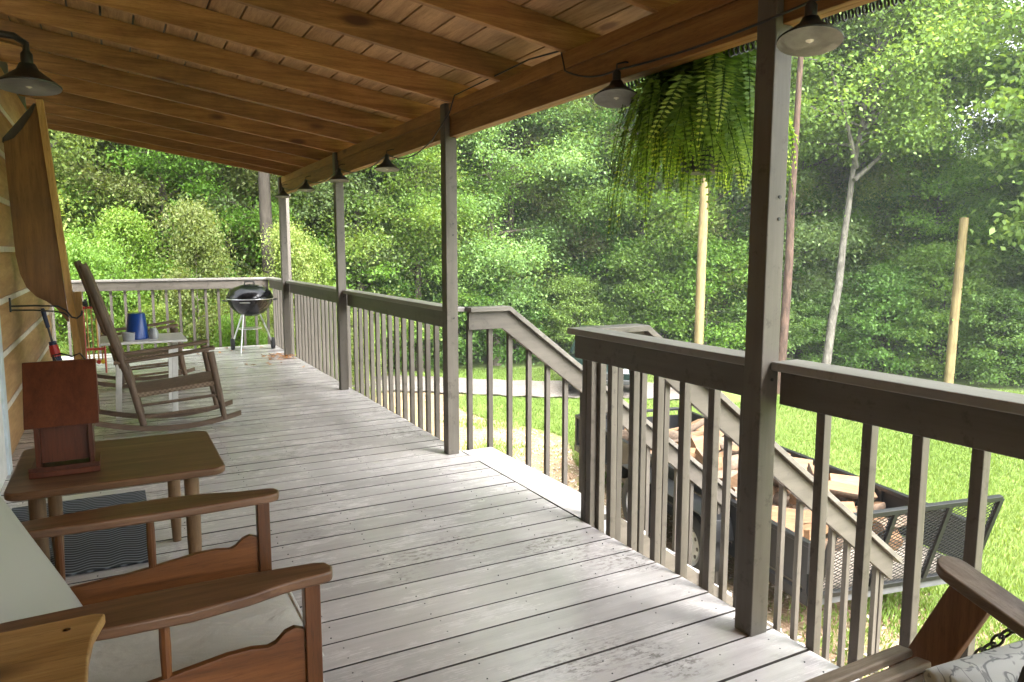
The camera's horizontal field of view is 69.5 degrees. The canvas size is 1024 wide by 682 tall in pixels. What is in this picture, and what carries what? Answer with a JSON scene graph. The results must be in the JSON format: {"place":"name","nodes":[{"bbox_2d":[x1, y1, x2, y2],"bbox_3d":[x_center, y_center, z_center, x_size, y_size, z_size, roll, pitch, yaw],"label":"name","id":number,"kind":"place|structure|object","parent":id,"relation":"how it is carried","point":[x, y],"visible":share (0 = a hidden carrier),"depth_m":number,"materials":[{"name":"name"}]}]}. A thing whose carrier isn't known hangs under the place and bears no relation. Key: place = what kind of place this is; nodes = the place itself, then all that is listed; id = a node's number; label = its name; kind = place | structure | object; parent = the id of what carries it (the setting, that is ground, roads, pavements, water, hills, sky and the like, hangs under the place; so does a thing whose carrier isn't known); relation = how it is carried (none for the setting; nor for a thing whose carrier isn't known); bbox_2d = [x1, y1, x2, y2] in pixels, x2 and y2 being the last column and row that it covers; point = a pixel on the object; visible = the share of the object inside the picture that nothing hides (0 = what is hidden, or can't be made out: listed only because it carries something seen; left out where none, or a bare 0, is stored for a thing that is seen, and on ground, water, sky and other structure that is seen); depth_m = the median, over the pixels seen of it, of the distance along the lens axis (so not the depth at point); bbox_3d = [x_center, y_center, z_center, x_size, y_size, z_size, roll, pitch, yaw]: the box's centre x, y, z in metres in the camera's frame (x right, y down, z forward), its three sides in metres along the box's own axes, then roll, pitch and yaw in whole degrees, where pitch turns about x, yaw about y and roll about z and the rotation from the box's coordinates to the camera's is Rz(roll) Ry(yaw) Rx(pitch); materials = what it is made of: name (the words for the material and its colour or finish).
{"place":"outdoors","nodes":[
{"label":"outdoors","id":0,"kind":"place"},
{"bbox_2d":[352,375,678,398],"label":"driveway","id":1,"kind":"structure","parent":0,"point":[499,386],"depth_m":17.25,"materials":[{"name":"white concrete"}]},
{"bbox_2d":[338,306,1023,678],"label":"ground","id":2,"kind":"structure","parent":0,"point":[554,440],"depth_m":12.47,"materials":[{"name":"green plant"}]},
{"bbox_2d":[49,130,130,229],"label":"broadleaf tree","id":3,"kind":"object","parent":2,"relation":"on","point":[75,152],"visible":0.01,"depth_m":14.85,"materials":[{"name":"green plant"}]},
{"bbox_2d":[50,131,133,232],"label":"broadleaf tree","id":4,"kind":"object","parent":2,"relation":"on","point":[56,163],"depth_m":14.09,"materials":[{"name":"green plant"}]},
{"bbox_2d":[54,219,163,355],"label":"sapling","id":5,"kind":"object","parent":2,"relation":"on","point":[91,256],"visible":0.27,"depth_m":12.46,"materials":[{"name":"green plant"}]},
{"bbox_2d":[48,129,184,337],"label":"broadleaf tree","id":6,"kind":"object","parent":2,"relation":"on","point":[107,199],"visible":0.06,"depth_m":14.92,"materials":[{"name":"green plant"}]},
{"bbox_2d":[79,196,169,353],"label":"sapling","id":7,"kind":"object","parent":2,"relation":"on","point":[117,221],"visible":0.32,"depth_m":13.28,"materials":[{"name":"green plant"}]},
{"bbox_2d":[52,141,242,343],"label":"broadleaf tree","id":8,"kind":"object","parent":2,"relation":"on","point":[112,157],"visible":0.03,"depth_m":16.50,"materials":[{"name":"green plant"}]},
{"bbox_2d":[109,299,191,352],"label":"sapling","id":9,"kind":"object","parent":2,"relation":"on","point":[160,315],"visible":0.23,"depth_m":12.40,"materials":[{"name":"green plant"}]},
{"bbox_2d":[48,131,258,333],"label":"broadleaf tree","id":10,"kind":"object","parent":2,"relation":"on","point":[71,204],"visible":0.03,"depth_m":15.16,"materials":[{"name":"green plant"}]},
{"bbox_2d":[115,255,247,347],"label":"bush","id":11,"kind":"object","parent":2,"relation":"on","point":[164,265],"visible":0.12,"depth_m":15.31,"materials":[{"name":"green plant"}]},
{"bbox_2d":[50,131,318,325],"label":"broadleaf tree","id":12,"kind":"object","parent":2,"relation":"on","point":[143,198],"visible":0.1,"depth_m":15.43,"materials":[{"name":"green plant"}]},
{"bbox_2d":[144,191,245,348],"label":"sapling","id":13,"kind":"object","parent":2,"relation":"on","point":[194,229],"visible":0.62,"depth_m":13.10,"materials":[{"name":"green plant"}]},
{"bbox_2d":[66,141,332,320],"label":"broadleaf tree","id":14,"kind":"object","parent":2,"relation":"on","point":[239,229],"visible":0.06,"depth_m":16.68,"materials":[{"name":"green plant"}]},
{"bbox_2d":[71,140,345,346],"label":"broadleaf tree","id":15,"kind":"object","parent":2,"relation":"on","point":[160,166],"visible":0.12,"depth_m":15.52,"materials":[{"name":"green plant"}]},
{"bbox_2d":[205,308,273,346],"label":"sapling","id":16,"kind":"object","parent":2,"relation":"on","point":[226,325],"visible":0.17,"depth_m":12.62,"materials":[{"name":"green plant"}]},
{"bbox_2d":[258,171,276,331],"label":"broadleaf tree","id":17,"kind":"object","parent":2,"relation":"on","point":[265,210],"depth_m":14.29,"materials":[{"name":"grey plant"}]},
{"bbox_2d":[149,148,437,347],"bbox_3d":[-5.062,-5.410,17.809,7.852,13.640,8.150,5,8,35],"label":"broadleaf tree","id":18,"kind":"object","parent":2,"relation":"on","point":[325,189],"visible":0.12,"depth_m":17.01,"materials":[{"name":"green plant"}]},
{"bbox_2d":[255,216,336,355],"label":"sapling","id":19,"kind":"object","parent":2,"relation":"on","point":[297,242],"visible":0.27,"depth_m":13.76,"materials":[{"name":"green plant"}]},
{"bbox_2d":[278,237,353,353],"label":"sapling","id":20,"kind":"object","parent":2,"relation":"on","point":[322,257],"visible":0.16,"depth_m":14.61,"materials":[{"name":"green plant"}]},
{"bbox_2d":[167,146,468,308],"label":"broadleaf tree","id":21,"kind":"object","parent":2,"relation":"on","point":[313,219],"visible":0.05,"depth_m":17.54,"materials":[{"name":"green plant"}]},
{"bbox_2d":[333,309,387,401],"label":"sapling","id":22,"kind":"object","parent":2,"relation":"on","point":[352,346],"visible":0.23,"depth_m":14.91,"materials":[{"name":"green plant"}]},
{"bbox_2d":[227,128,506,348],"bbox_3d":[-3.712,-4.768,18.553,7.010,12.143,6.641,1,7,10],"label":"broadleaf tree","id":23,"kind":"object","parent":2,"relation":"on","point":[429,216],"visible":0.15,"depth_m":17.23,"materials":[{"name":"green plant"}]},
{"bbox_2d":[305,227,430,374],"bbox_3d":[-4.339,-0.775,18.525,4.424,4.270,3.945,4,8,28],"label":"bush","id":24,"kind":"object","parent":2,"relation":"on","point":[379,269],"visible":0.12,"depth_m":17.62,"materials":[{"name":"green plant"}]},
{"bbox_2d":[346,265,426,375],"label":"bush","id":25,"kind":"object","parent":2,"relation":"on","point":[402,288],"visible":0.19,"depth_m":18.93,"materials":[{"name":"green plant"}]},
{"bbox_2d":[321,113,548,351],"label":"broadleaf tree","id":26,"kind":"object","parent":2,"relation":"on","point":[434,251],"visible":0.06,"depth_m":19.64,"materials":[{"name":"green plant"}]},
{"bbox_2d":[308,112,564,371],"bbox_3d":[-2.466,-4.548,18.854,6.503,11.656,7.222,4,8,31],"label":"broadleaf tree","id":27,"kind":"object","parent":2,"relation":"on","point":[438,269],"visible":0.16,"depth_m":18.49,"materials":[{"name":"green plant"}]},
{"bbox_2d":[413,254,539,369],"bbox_3d":[-1.042,-0.649,20.092,3.855,3.726,3.743,-1,7,-7],"label":"bush","id":28,"kind":"object","parent":2,"relation":"on","point":[496,348],"visible":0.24,"depth_m":19.56,"materials":[{"name":"green plant"}]},
{"bbox_2d":[393,93,607,357],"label":"broadleaf tree","id":29,"kind":"object","parent":2,"relation":"on","point":[511,218],"visible":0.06,"depth_m":20.86,"materials":[{"name":"green plant"}]},
{"bbox_2d":[402,94,633,365],"bbox_3d":[-0.700,-5.350,19.914,7.762,12.990,7.478,4,8,29],"label":"broadleaf tree","id":30,"kind":"object","parent":2,"relation":"on","point":[518,249],"visible":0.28,"depth_m":19.09,"materials":[{"name":"green plant"}]},
{"bbox_2d":[465,281,571,366],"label":"bush","id":31,"kind":"object","parent":2,"relation":"on","point":[531,315],"visible":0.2,"depth_m":20.64,"materials":[{"name":"green plant"}]},
{"bbox_2d":[505,208,599,344],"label":"bush","id":32,"kind":"object","parent":2,"relation":"on","point":[556,247],"visible":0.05,"depth_m":22.56,"materials":[{"name":"green plant"}]},
{"bbox_2d":[529,270,612,353],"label":"bush","id":33,"kind":"object","parent":2,"relation":"on","point":[573,285],"visible":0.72,"depth_m":20.18,"materials":[{"name":"green plant"}]},
{"bbox_2d":[481,93,688,344],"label":"broadleaf tree","id":34,"kind":"object","parent":2,"relation":"on","point":[595,244],"visible":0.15,"depth_m":20.85,"materials":[{"name":"green plant"}]},
{"bbox_2d":[465,305,736,585],"bbox_3d":[0.891,1.205,6.329,2.776,3.090,0.120,-4,8,-28],"label":"stair railing","id":35,"kind":"object","parent":2,"relation":"on","point":[531,338],"visible":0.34,"depth_m":5.86,"materials":[{"name":"beige paint"}]},
{"bbox_2d":[505,79,719,336],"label":"broadleaf tree","id":36,"kind":"object","parent":2,"relation":"on","point":[602,231],"visible":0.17,"depth_m":20.84,"materials":[{"name":"green plant"}]},
{"bbox_2d":[573,271,665,338],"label":"bush","id":37,"kind":"object","parent":2,"relation":"on","point":[617,298],"visible":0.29,"depth_m":20.37,"materials":[{"name":"green plant"}]},
{"bbox_2d":[507,78,746,329],"bbox_3d":[3.425,-5.078,20.457,7.673,12.384,6.910,2,7,13],"label":"broadleaf tree","id":38,"kind":"object","parent":2,"relation":"on","point":[640,257],"visible":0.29,"depth_m":19.50,"materials":[{"name":"green plant"}]},
{"bbox_2d":[598,226,730,344],"bbox_3d":[4.312,-1.128,20.961,3.714,4.451,4.165,2,7,17],"label":"bush","id":39,"kind":"object","parent":2,"relation":"on","point":[666,324],"visible":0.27,"depth_m":19.98,"materials":[{"name":"green plant"}]},
{"bbox_2d":[630,231,748,349],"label":"bush","id":40,"kind":"object","parent":2,"relation":"on","point":[714,256],"visible":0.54,"depth_m":19.33,"materials":[{"name":"green plant"}]},
{"bbox_2d":[694,175,708,343],"bbox_3d":[4.127,-1.023,16.179,0.250,5.152,0.210,-4,8,-28],"label":"timber pole","id":41,"kind":"object","parent":2,"relation":"on","point":[701,276],"visible":0.56,"depth_m":16.03,"materials":[{"name":"beige wood"}]},
{"bbox_2d":[604,518,804,646],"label":"porch stairs","id":42,"kind":"structure","parent":2,"relation":"on","point":[692,574],"depth_m":4.59,"materials":[{"name":"beige paint"}]},
{"bbox_2d":[589,323,901,674],"bbox_3d":[1.672,1.379,4.886,2.776,3.090,0.120,-4,8,-28],"label":"stair railing","id":43,"kind":"object","parent":42,"relation":"attached to","point":[793,476],"visible":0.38,"depth_m":4.89,"materials":[{"name":"beige paint"}]},
{"bbox_2d":[556,41,855,348],"bbox_3d":[5.769,-5.620,20.360,7.501,13.468,7.918,6,9,39],"label":"broadleaf tree","id":44,"kind":"object","parent":2,"relation":"on","point":[694,217],"visible":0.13,"depth_m":19.38,"materials":[{"name":"green plant"}]},
{"bbox_2d":[605,22,850,346],"bbox_3d":[6.461,-5.229,20.813,7.185,12.446,6.807,-4,8,-32],"label":"broadleaf tree","id":45,"kind":"object","parent":2,"relation":"on","point":[715,230],"visible":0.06,"depth_m":20.13,"materials":[{"name":"green plant"}]},
{"bbox_2d":[466,429,1016,666],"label":"gravel and leaves","id":46,"kind":"structure","parent":2,"relation":"on","point":[833,660],"depth_m":7.77,"materials":[{"name":"grey gravel"}]},
{"bbox_2d":[658,192,844,347],"bbox_3d":[6.718,-1.934,22.620,6.320,5.747,6.136,0,7,-3],"label":"bush","id":47,"kind":"object","parent":2,"relation":"on","point":[740,231],"visible":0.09,"depth_m":21.22,"materials":[{"name":"green plant"}]},
{"bbox_2d":[717,298,825,359],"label":"bush","id":48,"kind":"object","parent":2,"relation":"on","point":[793,324],"visible":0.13,"depth_m":19.03,"materials":[{"name":"green plant"}]},
{"bbox_2d":[574,407,1004,605],"bbox_3d":[2.319,1.524,8.975,2.260,1.191,6.453,-2,7,-17],"label":"utility trailer","id":49,"kind":"object","parent":2,"relation":"on","point":[944,528],"visible":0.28,"depth_m":6.25,"materials":[{"name":"metal"}]},
{"bbox_2d":[777,57,803,394],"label":"pine tree","id":50,"kind":"object","parent":2,"relation":"on","point":[786,302],"visible":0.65,"depth_m":16.20,"materials":[{"name":"red plant"}]},
{"bbox_2d":[739,178,883,356],"bbox_3d":[8.759,-2.018,22.339,4.605,5.833,4.107,-4,8,-33],"label":"bush","id":51,"kind":"object","parent":2,"relation":"on","point":[824,194],"visible":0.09,"depth_m":21.33,"materials":[{"name":"green plant"}]},
{"bbox_2d":[712,10,923,353],"bbox_3d":[8.811,-4.915,22.068,7.041,11.364,6.341,-1,7,-11],"label":"broadleaf tree","id":52,"kind":"object","parent":2,"relation":"on","point":[837,217],"visible":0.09,"depth_m":20.46,"materials":[{"name":"green plant"}]},
{"bbox_2d":[687,1,977,359],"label":"broadleaf tree","id":53,"kind":"object","parent":2,"relation":"on","point":[804,231],"visible":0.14,"depth_m":19.27,"materials":[{"name":"green plant"}]},
{"bbox_2d":[787,286,894,367],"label":"bush","id":54,"kind":"object","parent":2,"relation":"on","point":[816,299],"visible":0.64,"depth_m":19.75,"materials":[{"name":"green plant"}]},
{"bbox_2d":[813,259,946,376],"bbox_3d":[9.620,-0.431,19.266,3.346,3.375,3.446,2,7,15],"label":"bush","id":55,"kind":"object","parent":2,"relation":"on","point":[885,286],"visible":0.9,"depth_m":18.62,"materials":[{"name":"green plant"}]},
{"bbox_2d":[801,8,967,347],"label":"broadleaf tree","id":56,"kind":"object","parent":2,"relation":"on","point":[882,184],"visible":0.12,"depth_m":20.02,"materials":[{"name":"green plant"}]},
{"bbox_2d":[803,23,970,330],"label":"broadleaf tree","id":57,"kind":"object","parent":2,"relation":"on","point":[839,175],"depth_m":22.00,"materials":[{"name":"green plant"}]},
{"bbox_2d":[755,0,1023,363],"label":"oak tree","id":58,"kind":"object","parent":2,"relation":"on","point":[937,42],"visible":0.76,"depth_m":16.77,"materials":[{"name":"green plant"}]},
{"bbox_2d":[792,191,988,348],"bbox_3d":[10.908,-1.842,22.100,6.286,5.532,6.103,-5,8,-35],"label":"bush","id":59,"kind":"object","parent":2,"relation":"on","point":[888,246],"visible":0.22,"depth_m":20.79,"materials":[{"name":"green plant"}]},
{"bbox_2d":[824,0,1023,356],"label":"broadleaf tree","id":60,"kind":"object","parent":2,"relation":"on","point":[896,196],"visible":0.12,"depth_m":19.55,"materials":[{"name":"green plant"}]},
{"bbox_2d":[832,0,1023,360],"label":"broadleaf tree","id":61,"kind":"object","parent":2,"relation":"on","point":[968,178],"visible":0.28,"depth_m":18.63,"materials":[{"name":"green plant"}]},
{"bbox_2d":[847,159,1023,353],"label":"bush","id":62,"kind":"object","parent":2,"relation":"on","point":[944,213],"visible":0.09,"depth_m":20.10,"materials":[{"name":"green plant"}]},
{"bbox_2d":[871,235,1022,384],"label":"bush","id":63,"kind":"object","parent":2,"relation":"on","point":[934,255],"visible":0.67,"depth_m":18.25,"materials":[{"name":"green plant"}]},
{"bbox_2d":[944,217,968,383],"bbox_3d":[10.298,-0.651,17.164,0.364,4.382,0.210,-4,8,-28],"label":"timber pole","id":64,"kind":"object","parent":2,"relation":"on","point":[950,360],"visible":0.79,"depth_m":17.07,"materials":[{"name":"beige wood"}]},
{"bbox_2d":[918,36,1023,366],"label":"broadleaf tree","id":65,"kind":"object","parent":2,"relation":"on","point":[1006,255],"visible":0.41,"depth_m":18.28,"materials":[{"name":"green plant"}]},
{"bbox_2d":[928,285,1023,388],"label":"bush","id":66,"kind":"object","parent":2,"relation":"on","point":[1010,301],"visible":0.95,"depth_m":17.29,"materials":[{"name":"green plant"}]},
{"bbox_2d":[934,0,1023,274],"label":"broadleaf tree","id":67,"kind":"object","parent":2,"relation":"on","point":[1010,105],"visible":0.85,"depth_m":16.04,"materials":[{"name":"green plant"}]},
{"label":"deck frame","id":68,"kind":"structure","parent":2,"relation":"on","visible":0},
{"bbox_2d":[0,344,859,681],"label":"deck","id":69,"kind":"structure","parent":68,"relation":"on","point":[520,602],"depth_m":3.73,"materials":[{"name":"grey wood"}]},
{"bbox_2d":[0,67,54,490],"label":"log house","id":70,"kind":"structure","parent":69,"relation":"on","point":[24,337],"depth_m":5.90,"materials":[{"name":"brown wood"}]},
{"bbox_2d":[0,390,7,490],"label":"door","id":71,"kind":"structure","parent":70,"relation":"in","point":[3,463],"depth_m":4.85,"materials":[{"name":"white paint"}]},
{"bbox_2d":[0,30,62,95],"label":"wall lamp","id":72,"kind":"object","parent":70,"relation":"attached to","point":[25,76],"visible":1,"depth_m":2.35,"materials":[{"name":"black metal"}]},
{"bbox_2d":[2,99,85,359],"bbox_3d":[-3.866,-0.598,6.143,0.504,2.713,0.190,-4,8,-28],"label":"wood panel","id":73,"kind":"object","parent":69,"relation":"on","point":[40,248],"visible":0.79,"depth_m":6.01,"materials":[{"name":"orange wood"}]},
{"bbox_2d":[0,614,104,681],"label":"side table","id":74,"kind":"object","parent":69,"relation":"on","point":[59,651],"visible":1,"depth_m":1.43,"materials":[{"name":"brown wood"}]},
{"bbox_2d":[12,490,147,576],"bbox_3d":[-2.333,1.024,3.961,0.700,0.010,1.200,-4,8,-28],"label":"door mat","id":75,"kind":"object","parent":69,"relation":"on","point":[92,551],"depth_m":3.81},
{"bbox_2d":[82,299,107,372],"bbox_3d":[-5.200,-0.062,9.196,0.237,0.922,0.202,-4,8,-28],"label":"croquet set","id":76,"kind":"object","parent":69,"relation":"on","point":[93,349],"visible":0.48,"depth_m":9.17,"materials":[{"name":"red paint"}]},
{"bbox_2d":[4,431,224,560],"bbox_3d":[-1.820,0.814,3.464,0.830,0.552,0.790,-4,8,-28],"label":"end table","id":77,"kind":"object","parent":69,"relation":"on","point":[190,458],"visible":0.77,"depth_m":3.30,"materials":[{"name":"brown wood"}]},
{"bbox_2d":[22,353,100,478],"bbox_3d":[-1.969,0.305,3.241,0.275,0.511,0.269,-4,8,-28],"label":"bird feeder","id":78,"kind":"object","parent":77,"relation":"on","point":[61,407],"visible":1,"depth_m":3.18,"materials":[{"name":"brown wood"}]},
{"bbox_2d":[73,260,194,387],"bbox_3d":[-4.157,-0.203,8.223,1.148,1.386,0.614,-4,8,-28],"label":"rocking chair","id":79,"kind":"object","parent":69,"relation":"on","point":[182,370],"visible":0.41,"depth_m":8.14,"materials":[{"name":"brown wood"}]},
{"bbox_2d":[100,332,186,417],"bbox_3d":[-3.483,0.314,7.019,0.710,0.696,0.668,-4,8,-28],"label":"side table","id":80,"kind":"object","parent":69,"relation":"on","point":[172,338],"visible":0.77,"depth_m":6.83,"materials":[{"name":"white paint"}]},
{"bbox_2d":[126,312,148,339],"bbox_3d":[-3.482,-0.139,6.857,0.196,0.240,0.196,-4,8,-28],"label":"bucket","id":81,"kind":"object","parent":80,"relation":"on","point":[137,323],"visible":0.83,"depth_m":6.79,"materials":[{"name":"blue plastic"}]},
{"bbox_2d":[78,263,240,430],"bbox_3d":[-2.981,0.029,6.303,1.148,1.386,0.614,-4,8,-28],"label":"rocking chair","id":82,"kind":"object","parent":69,"relation":"on","point":[208,377],"visible":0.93,"depth_m":6.20,"materials":[{"name":"brown wood"}]},
{"bbox_2d":[52,277,270,354],"bbox_3d":[-5.298,-0.332,11.375,3.202,1.250,0.140,-4,8,-28],"label":"deck railing","id":83,"kind":"object","parent":69,"relation":"attached to","point":[152,285],"visible":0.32,"depth_m":11.36,"materials":[{"name":"beige paint"}]},
{"bbox_2d":[0,488,332,681],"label":"armchair","id":84,"kind":"object","parent":69,"relation":"on","point":[234,613],"visible":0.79,"depth_m":2.02,"materials":[{"name":"brown wood"}]},
{"bbox_2d":[222,280,277,353],"bbox_3d":[-3.965,-0.381,11.208,0.796,1.076,0.692,-4,8,-28],"label":"kettle grill","id":85,"kind":"object","parent":69,"relation":"on","point":[253,299],"visible":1,"depth_m":10.99,"materials":[{"name":"black metal"}]},
{"bbox_2d":[266,277,294,354],"bbox_3d":[-3.558,-0.327,11.370,0.142,1.259,1.478,-4,8,-28],"label":"deck railing","id":86,"kind":"object","parent":69,"relation":"attached to","point":[275,285],"visible":0.4,"depth_m":11.52,"materials":[{"name":"beige paint"}]},
{"bbox_2d":[278,177,291,355],"bbox_3d":[-3.247,-1.042,10.549,0.089,2.537,0.093,-4,8,-28],"label":"porch post","id":87,"kind":"object","parent":69,"relation":"on","point":[284,274],"visible":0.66,"depth_m":10.52,"materials":[{"name":"beige paint"}]},
{"bbox_2d":[286,281,351,388],"bbox_3d":[-2.485,-0.086,9.389,0.142,1.261,2.866,-4,8,-28],"label":"deck railing","id":88,"kind":"object","parent":69,"relation":"attached to","point":[313,324],"visible":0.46,"depth_m":9.39,"materials":[{"name":"beige paint"}]},
{"bbox_2d":[332,152,348,389],"bbox_3d":[-1.845,-0.730,7.961,0.089,2.537,0.093,-4,8,-28],"label":"porch post","id":89,"kind":"object","parent":69,"relation":"on","point":[339,231],"visible":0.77,"depth_m":7.93,"materials":[{"name":"beige paint"}]},
{"bbox_2d":[343,290,464,449],"bbox_3d":[-1.087,0.226,6.809,0.142,1.262,2.846,-4,8,-28],"label":"deck railing","id":90,"kind":"object","parent":69,"relation":"attached to","point":[426,313],"visible":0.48,"depth_m":6.76,"materials":[{"name":"beige paint"}]},
{"bbox_2d":[440,103,458,454],"bbox_3d":[-0.453,-0.419,5.390,0.089,2.537,0.093,-4,8,-28],"label":"porch post","id":91,"kind":"object","parent":69,"relation":"on","point":[449,282],"visible":1,"depth_m":5.36,"materials":[{"name":"beige paint"}]},
{"bbox_2d":[567,326,744,607],"bbox_3d":[0.687,0.618,3.557,0.165,1.261,1.331,-4,8,-28],"label":"deck railing","id":92,"kind":"object","parent":69,"relation":"attached to","point":[715,370],"visible":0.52,"depth_m":3.56,"materials":[{"name":"beige paint"}]},
{"bbox_2d":[735,0,792,636],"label":"porch post","id":93,"kind":"object","parent":69,"relation":"on","point":[770,143],"visible":0.99,"depth_m":2.77,"materials":[{"name":"beige paint"}]},
{"bbox_2d":[0,0,876,193],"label":"porch roof","id":94,"kind":"structure","parent":93,"relation":"on","point":[294,93],"depth_m":4.86,"materials":[{"name":"brown wood"}]},
{"bbox_2d":[275,0,843,197],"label":"string lights","id":95,"kind":"object","parent":94,"relation":"hanging from","point":[811,33],"visible":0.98,"depth_m":2.77,"materials":[{"name":"black metal"}]},
{"bbox_2d":[606,42,799,243],"bbox_3d":[0.888,-0.929,3.447,0.887,0.950,0.862,-4,8,-28],"label":"hanging fern","id":96,"kind":"object","parent":94,"relation":"hanging from","point":[697,115],"visible":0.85,"depth_m":3.20,"materials":[{"name":"plant"}]},
{"bbox_2d":[624,0,911,88],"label":"coiled cord","id":97,"kind":"object","parent":94,"relation":"attached to","point":[886,6],"visible":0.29,"depth_m":2.62,"materials":[{"name":"black plastic"}]},
{"bbox_2d":[804,556,1023,681],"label":"porch swing","id":98,"kind":"object","parent":94,"relation":"hanging from","point":[971,601],"visible":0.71,"depth_m":1.93,"materials":[{"name":"wood"}]},
{"bbox_2d":[923,640,1023,681],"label":"throw pillow","id":99,"kind":"object","parent":98,"relation":"on","point":[1004,663],"visible":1,"depth_m":1.57,"materials":[{"name":"grey fabric"}]},
{"bbox_2d":[771,359,1023,678],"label":"deck railing","id":100,"kind":"object","parent":69,"relation":"attached to","point":[983,423],"visible":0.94,"depth_m":2.43,"materials":[{"name":"beige paint"}]},
{"bbox_2d":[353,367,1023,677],"bbox_3d":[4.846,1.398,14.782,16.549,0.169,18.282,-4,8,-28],"label":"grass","id":101,"kind":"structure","parent":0,"point":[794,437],"depth_m":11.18,"materials":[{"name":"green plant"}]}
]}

